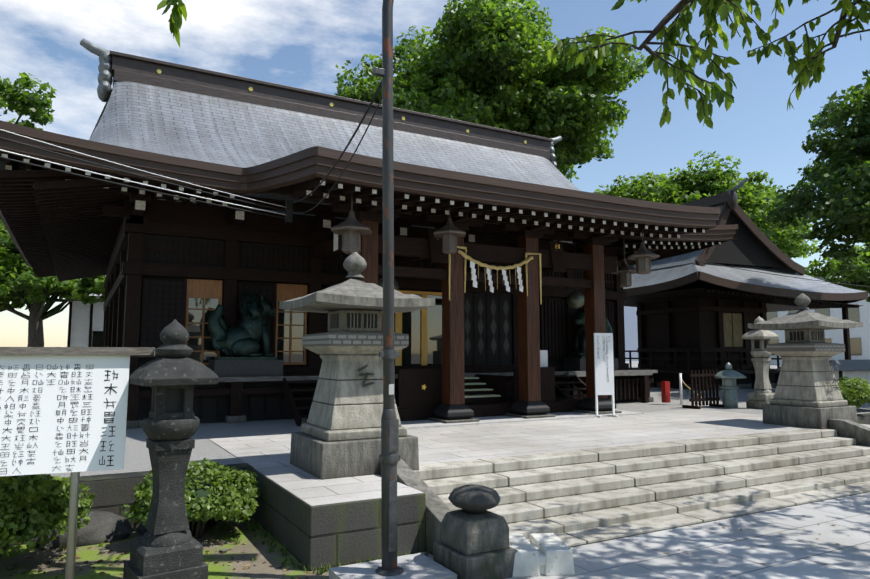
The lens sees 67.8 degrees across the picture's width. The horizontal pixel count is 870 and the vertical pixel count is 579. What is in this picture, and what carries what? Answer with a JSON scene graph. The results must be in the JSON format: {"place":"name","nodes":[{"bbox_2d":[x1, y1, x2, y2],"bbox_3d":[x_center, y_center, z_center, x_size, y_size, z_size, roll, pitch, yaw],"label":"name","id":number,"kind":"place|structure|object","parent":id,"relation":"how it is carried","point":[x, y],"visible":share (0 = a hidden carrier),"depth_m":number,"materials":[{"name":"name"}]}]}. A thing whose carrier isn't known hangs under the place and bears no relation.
{"place":"outdoors","nodes":[
{"label":"outdoors","id":0,"kind":"place"},
{"bbox_2d":[0,517,328,578],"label":"moss ground","id":1,"kind":"structure","parent":0,"point":[257,569],"depth_m":5.46,"materials":[{"name":"green plant"}]},
{"bbox_2d":[0,487,27,558],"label":"bush branches","id":2,"kind":"object","parent":1,"relation":"on","point":[3,547],"depth_m":5.13,"materials":[{"name":"brown plant"}]},
{"bbox_2d":[0,474,95,555],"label":"bush leaves","id":3,"kind":"object","parent":2,"relation":"on","point":[42,500],"visible":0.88,"depth_m":4.98,"materials":[{"name":"green plant"}]},
{"bbox_2d":[0,347,154,578],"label":"sign board","id":4,"kind":"object","parent":1,"relation":"on","point":[63,409],"visible":1,"depth_m":4.75,"materials":[{"name":"white"}]},
{"bbox_2d":[7,528,247,573],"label":"pebbles","id":5,"kind":"object","parent":1,"relation":"on","point":[24,570],"visible":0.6,"depth_m":5.39,"materials":[{"name":"stone"}]},
{"bbox_2d":[123,319,218,578],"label":"stone lantern","id":6,"kind":"object","parent":1,"relation":"on","point":[167,545],"visible":0.98,"depth_m":4.80,"materials":[{"name":"black stone"}]},
{"bbox_2d":[0,525,343,578],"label":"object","id":7,"kind":"object","parent":1,"relation":"on","point":[125,553],"visible":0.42,"depth_m":5.43,"materials":[{"name":"green plant"}]},
{"bbox_2d":[185,478,228,538],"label":"bush branches","id":8,"kind":"object","parent":1,"relation":"on","point":[201,524],"visible":0.33,"depth_m":6.02,"materials":[{"name":"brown plant"}]},
{"bbox_2d":[122,458,261,525],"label":"bush leaves","id":9,"kind":"object","parent":8,"relation":"on","point":[241,488],"visible":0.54,"depth_m":6.01,"materials":[{"name":"green plant"}]},
{"bbox_2d":[59,516,428,574],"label":"grass tufts","id":10,"kind":"object","parent":1,"relation":"on","point":[270,550],"visible":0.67,"depth_m":5.67,"materials":[{"name":"green plant"}]},
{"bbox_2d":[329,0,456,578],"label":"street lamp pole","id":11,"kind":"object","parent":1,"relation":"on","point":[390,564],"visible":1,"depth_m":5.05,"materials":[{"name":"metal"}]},
{"bbox_2d":[0,81,869,286],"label":"overhead cables","id":12,"kind":"object","parent":11,"relation":"attached to","point":[288,214],"visible":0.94,"depth_m":7.86,"materials":[{"name":"black plastic"}]},
{"bbox_2d":[102,186,660,428],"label":"hall walls","id":13,"kind":"structure","parent":0,"point":[190,267],"depth_m":12.90,"materials":[{"name":"brown wood"}]},
{"bbox_2d":[208,292,282,376],"bbox_3d":[-3.572,0.838,12.158,1.319,1.568,0.607,3,-6,-29],"label":"guardian lion statue","id":14,"kind":"object","parent":13,"relation":"on","point":[244,341],"visible":1,"depth_m":11.94,"materials":[{"name":"teal metal"}]},
{"bbox_2d":[0,151,728,274],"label":"rafter ends","id":15,"kind":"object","parent":13,"relation":"on","point":[284,192],"depth_m":10.93,"materials":[{"name":"brown wood"}]},
{"bbox_2d":[331,193,371,253],"bbox_3d":[-1.282,-1.051,9.968,0.682,1.000,0.591,3,-6,-29],"label":"hanging lantern","id":16,"kind":"object","parent":15,"relation":"hanging from","point":[351,229],"visible":0.98,"depth_m":9.83,"materials":[{"name":"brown metal"}]},
{"bbox_2d":[0,152,720,281],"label":"roof rafters","id":17,"kind":"object","parent":15,"relation":"on","point":[63,228],"visible":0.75,"depth_m":11.88,"materials":[{"name":"brown wood"}]},
{"bbox_2d":[0,120,737,267],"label":"roof fascia","id":18,"kind":"structure","parent":15,"relation":"on","point":[305,165],"depth_m":10.35,"materials":[{"name":"brown wood"}]},
{"bbox_2d":[0,81,661,242],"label":"roof","id":19,"kind":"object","parent":18,"relation":"on","point":[169,122],"visible":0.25,"depth_m":15.34,"materials":[{"name":"grey metal"}]},
{"bbox_2d":[80,38,561,166],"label":"roof ridge","id":20,"kind":"structure","parent":19,"relation":"on","point":[119,66],"depth_m":16.86,"materials":[{"name":"brown metal"}]},
{"bbox_2d":[157,69,526,142],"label":"roof ridge ornaments","id":21,"kind":"object","parent":20,"relation":"attached to","point":[251,89],"visible":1,"depth_m":17.40,"materials":[{"name":"gold metal"}]},
{"bbox_2d":[434,208,465,253],"bbox_3d":[0.247,-1.032,10.925,0.620,0.850,0.537,3,-6,-29],"label":"hanging lantern","id":22,"kind":"object","parent":15,"relation":"hanging from","point":[449,233],"visible":0.98,"depth_m":10.81,"materials":[{"name":"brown metal"}]},
{"bbox_2d":[611,237,635,286],"bbox_3d":[4.248,-0.704,14.533,0.651,1.300,0.564,3,-6,-29],"label":"hanging lantern","id":23,"kind":"object","parent":15,"relation":"hanging from","point":[625,271],"visible":0.96,"depth_m":14.40,"materials":[{"name":"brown metal"}]},
{"bbox_2d":[627,230,659,273],"bbox_3d":[4.152,-0.785,12.940,0.651,0.950,0.564,3,-6,-29],"label":"hanging lantern","id":24,"kind":"object","parent":15,"relation":"hanging from","point":[643,256],"visible":0.96,"depth_m":12.82,"materials":[{"name":"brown metal"}]},
{"bbox_2d":[564,308,617,370],"bbox_3d":[3.931,1.240,16.258,1.319,1.568,0.607,3,-6,-29],"label":"guardian lion statue","id":25,"kind":"object","parent":13,"relation":"on","point":[576,361],"visible":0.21,"depth_m":16.01,"materials":[{"name":"green metal"}]},
{"bbox_2d":[0,0,869,346],"label":"sky","id":26,"kind":"structure","parent":0,"point":[300,44],"materials":[{"name":"blue"}]},
{"bbox_2d":[50,361,869,476],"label":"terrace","id":27,"kind":"structure","parent":0,"point":[137,458],"depth_m":10.51,"materials":[{"name":"grey stone"}]},
{"bbox_2d":[15,93,34,123],"bbox_3d":[-23.470,-3.178,32.960,7.808,15.631,8.478,-3,-7,31],"label":"tree","id":28,"kind":"object","parent":27,"relation":"on","point":[21,114],"visible":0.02,"depth_m":33.25,"materials":[{"name":"green plant"}]},
{"bbox_2d":[0,72,57,129],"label":"tree foliage","id":29,"kind":"object","parent":28,"relation":"on","point":[10,95],"visible":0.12,"depth_m":33.27,"materials":[{"name":"green plant"}]},
{"bbox_2d":[0,240,96,346],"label":"tree","id":30,"kind":"object","parent":27,"relation":"on","point":[39,313],"visible":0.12,"depth_m":26.56,"materials":[{"name":"green plant"}]},
{"bbox_2d":[0,218,105,309],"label":"tree","id":31,"kind":"object","parent":30,"relation":"attached to","point":[28,281],"visible":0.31,"depth_m":25.27,"materials":[{"name":"green plant"}]},
{"bbox_2d":[59,293,103,346],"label":"outbuilding","id":32,"kind":"structure","parent":27,"relation":"on","point":[85,325],"depth_m":31.55,"materials":[{"name":"white paint"}]},
{"bbox_2d":[282,186,675,425],"bbox_3d":[0.853,0.583,13.156,8.050,3.930,3.327,3,-6,-29],"label":"shrine porch","id":33,"kind":"object","parent":27,"relation":"on","point":[448,392],"visible":0.71,"depth_m":12.20,"materials":[{"name":"brown wood"}]},
{"bbox_2d":[378,278,398,290],"bbox_3d":[-0.906,-0.605,12.367,0.437,1.520,0.437,3,-6,-29],"label":"suzu bell","id":34,"kind":"object","parent":33,"relation":"hanging from","point":[380,284],"visible":0.1,"depth_m":12.19,"materials":[{"name":"green metal"}]},
{"bbox_2d":[448,246,541,303],"bbox_3d":[1.152,-0.253,12.001,2.072,0.988,0.088,3,-6,-29],"label":"shimenawa rope","id":35,"kind":"object","parent":33,"relation":"attached to","point":[473,262],"visible":0.96,"depth_m":11.92,"materials":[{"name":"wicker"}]},
{"bbox_2d":[427,228,566,271],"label":"name plaques","id":36,"kind":"object","parent":33,"relation":"attached to","point":[557,258],"visible":0.85,"depth_m":12.60,"materials":[{"name":"brown wood"}]},
{"bbox_2d":[540,350,547,366],"bbox_3d":[2.159,1.867,13.186,0.255,1.260,0.240,3,-6,-29],"label":"notice stand","id":37,"kind":"object","parent":33,"relation":"on","point":[543,358],"visible":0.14,"depth_m":13.21,"materials":[{"name":"white paper"}]},
{"bbox_2d":[566,243,583,307],"bbox_3d":[3.245,-0.334,14.975,0.437,1.550,0.437,3,-6,-29],"label":"shrine bell","id":38,"kind":"object","parent":33,"relation":"hanging from","point":[575,299],"visible":0.9,"depth_m":14.78,"materials":[{"name":"brown metal"}]},
{"bbox_2d":[565,370,723,408],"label":"yard fixtures","id":39,"kind":"object","parent":27,"relation":"on","point":[665,392],"visible":0.79,"depth_m":15.17,"materials":[{"name":"red"}]},
{"bbox_2d":[630,170,779,226],"bbox_3d":[14.557,-0.660,39.521,10.374,11.899,10.594,-1,-6,11],"label":"tree","id":40,"kind":"object","parent":27,"relation":"on","point":[710,179],"depth_m":37.01,"materials":[{"name":"brown plant"}]},
{"bbox_2d":[593,151,817,266],"bbox_3d":[15.373,-4.425,39.252,13.879,7.220,14.071,-3,-6,26],"label":"tree foliage","id":41,"kind":"object","parent":40,"relation":"on","point":[680,185],"visible":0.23,"depth_m":36.35,"materials":[{"name":"green plant"}]},
{"bbox_2d":[714,362,745,407],"bbox_3d":[6.732,2.178,14.818,0.730,1.020,0.637,3,-6,-29],"label":"small stone lantern","id":42,"kind":"object","parent":27,"relation":"on","point":[729,377],"visible":0.94,"depth_m":14.68,"materials":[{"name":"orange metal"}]},
{"bbox_2d":[741,316,778,408],"bbox_3d":[7.348,1.630,14.581,0.557,2.064,0.557,3,-6,-29],"label":"stone lantern","id":43,"kind":"object","parent":27,"relation":"on","point":[760,395],"visible":0.79,"depth_m":14.47,"materials":[{"name":"stone"}]},
{"bbox_2d":[824,259,868,297],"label":"tree","id":44,"kind":"object","parent":27,"relation":"on","point":[855,266],"visible":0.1,"depth_m":38.41,"materials":[{"name":"brown plant"}]},
{"bbox_2d":[805,239,869,301],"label":"tree foliage","id":45,"kind":"object","parent":44,"relation":"on","point":[838,268],"visible":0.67,"depth_m":36.21,"materials":[{"name":"green plant"}]},
{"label":"bush stems","id":46,"kind":"object","parent":27,"relation":"on","visible":0},
{"bbox_2d":[837,376,869,408],"bbox_3d":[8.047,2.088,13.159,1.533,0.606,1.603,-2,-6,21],"label":"bush","id":47,"kind":"object","parent":46,"relation":"on","point":[857,394],"visible":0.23,"depth_m":12.58,"materials":[{"name":"green plant"}]},
{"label":"tree wood","id":48,"kind":"object","parent":27,"relation":"on","visible":0},
{"bbox_2d":[633,169,821,257],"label":"tree foliage","id":49,"kind":"object","parent":48,"relation":"on","point":[790,248],"visible":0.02,"depth_m":42.84,"materials":[{"name":"green plant"}]},
{"bbox_3d":[-20.029,-0.575,29.104,6.718,9.695,7.389,3,-6,-29],"label":"tree wood","id":50,"kind":"object","parent":27,"relation":"on","visible":0},
{"bbox_2d":[0,245,19,255],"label":"tree","id":51,"kind":"object","parent":50,"relation":"on","point":[9,249],"visible":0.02,"depth_m":26.73,"materials":[{"name":"green plant"}]},
{"bbox_2d":[333,0,648,182],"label":"tree","id":52,"kind":"object","parent":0,"point":[457,52],"depth_m":30.80,"materials":[{"name":"green plant"}]},
{"bbox_2d":[157,0,869,128],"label":"cherry tree","id":53,"kind":"object","parent":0,"point":[712,28],"depth_m":4.60,"materials":[{"name":"green plant"}]},
{"bbox_2d":[378,492,869,578],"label":"paved ground","id":54,"kind":"structure","parent":0,"point":[714,550],"depth_m":5.72,"materials":[{"name":"grey stone"}]},
{"bbox_2d":[379,458,517,578],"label":"stair balustrade","id":55,"kind":"object","parent":54,"relation":"on","point":[469,539],"visible":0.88,"depth_m":5.05,"materials":[{"name":"stone"}]},
{"bbox_2d":[509,533,574,576],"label":"plastic bags","id":56,"kind":"object","parent":54,"relation":"on","point":[545,554],"visible":0.83,"depth_m":5.08,"materials":[{"name":"white plastic"}]},
{"bbox_2d":[414,428,869,538],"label":"stone steps","id":57,"kind":"structure","parent":54,"relation":"on","point":[560,507],"depth_m":7.61,"materials":[{"name":"grey stone"}]},
{"bbox_2d":[508,468,865,523],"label":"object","id":58,"kind":"structure","parent":57,"relation":"on","point":[656,500],"depth_m":7.37,"materials":[{"name":"brown soil"}]},
{"bbox_2d":[527,481,869,547],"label":"step kerb","id":59,"kind":"structure","parent":54,"relation":"on","point":[613,532],"depth_m":6.79,"materials":[{"name":"stone"}]},
{"bbox_2d":[632,496,867,577],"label":"fallen leaves","id":60,"kind":"object","parent":54,"relation":"on","point":[776,546],"depth_m":5.88,"materials":[{"name":"brown plant"}]},
{"bbox_2d":[827,419,869,446],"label":"stair balustrade","id":61,"kind":"object","parent":54,"relation":"on","point":[859,433],"visible":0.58,"depth_m":10.22,"materials":[{"name":"stone"}]},
{"bbox_2d":[625,280,850,390],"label":"small shrine building","id":62,"kind":"structure","parent":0,"point":[684,336],"depth_m":23.17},
{"bbox_2d":[623,204,865,300],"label":"roof","id":63,"kind":"structure","parent":62,"relation":"on","point":[670,268],"depth_m":23.24,"materials":[{"name":"grey metal"}]},
{"bbox_2d":[623,177,868,311],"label":"roof trim","id":64,"kind":"structure","parent":63,"relation":"attached to","point":[752,244],"depth_m":23.10,"materials":[{"name":"brown wood"}]},
{"bbox_2d":[624,276,869,364],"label":"building","id":65,"kind":"structure","parent":0,"point":[860,342],"depth_m":64.56,"materials":[{"name":"paint"}]},
{"bbox_2d":[760,69,869,259],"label":"tree","id":66,"kind":"object","parent":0,"point":[846,162],"depth_m":18.40,"materials":[{"name":"green plant"}]},
{"bbox_2d":[775,359,869,384],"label":"plaster wall","id":67,"kind":"structure","parent":0,"point":[851,369],"depth_m":17.46,"materials":[{"name":"white paint"}]},
{"label":"ground","id":68,"kind":"structure","parent":0,"visible":0},
{"bbox_2d":[4,413,869,550],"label":"retaining wall","id":69,"kind":"structure","parent":68,"relation":"on","point":[114,495],"depth_m":6.20,"materials":[{"name":"stone"}]},
{"bbox_2d":[252,436,835,570],"bbox_3d":[2.974,2.385,8.627,10.300,0.600,2.250,3,-6,-29],"label":"platform base","id":70,"kind":"object","parent":68,"relation":"on","point":[306,534],"visible":0.31,"depth_m":5.45,"materials":[{"name":"stone"}]},
{"bbox_2d":[210,409,869,505],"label":"platform paving","id":71,"kind":"structure","parent":70,"relation":"on","point":[271,460],"depth_m":9.23,"materials":[{"name":"grey stone"}]},
{"bbox_2d":[279,252,434,479],"bbox_3d":[-0.894,0.753,7.140,1.322,2.358,1.322,3,-6,-29],"label":"stone lantern","id":72,"kind":"object","parent":71,"relation":"on","point":[338,435],"visible":0.9,"depth_m":6.77,"materials":[{"name":"stone"}]},
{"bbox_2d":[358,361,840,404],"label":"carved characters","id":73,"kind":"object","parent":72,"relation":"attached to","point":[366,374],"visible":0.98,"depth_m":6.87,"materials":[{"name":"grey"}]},
{"bbox_2d":[400,410,643,428],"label":"stone step","id":74,"kind":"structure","parent":71,"relation":"on","point":[415,424],"depth_m":11.71,"materials":[{"name":"stone"}]},
{"bbox_2d":[593,333,618,417],"bbox_3d":[3.300,1.662,12.632,0.385,1.620,0.400,1,-6,-9],"label":"sign board","id":75,"kind":"object","parent":71,"relation":"on","point":[603,364],"visible":1,"depth_m":12.63,"materials":[{"name":"white"}]},
{"bbox_2d":[747,293,862,428],"bbox_3d":[6.447,1.198,11.261,1.277,2.276,1.277,3,-6,-29],"label":"stone lantern","id":76,"kind":"object","parent":71,"relation":"on","point":[806,395],"visible":0.98,"depth_m":10.98,"materials":[{"name":"stone"}]}
]}

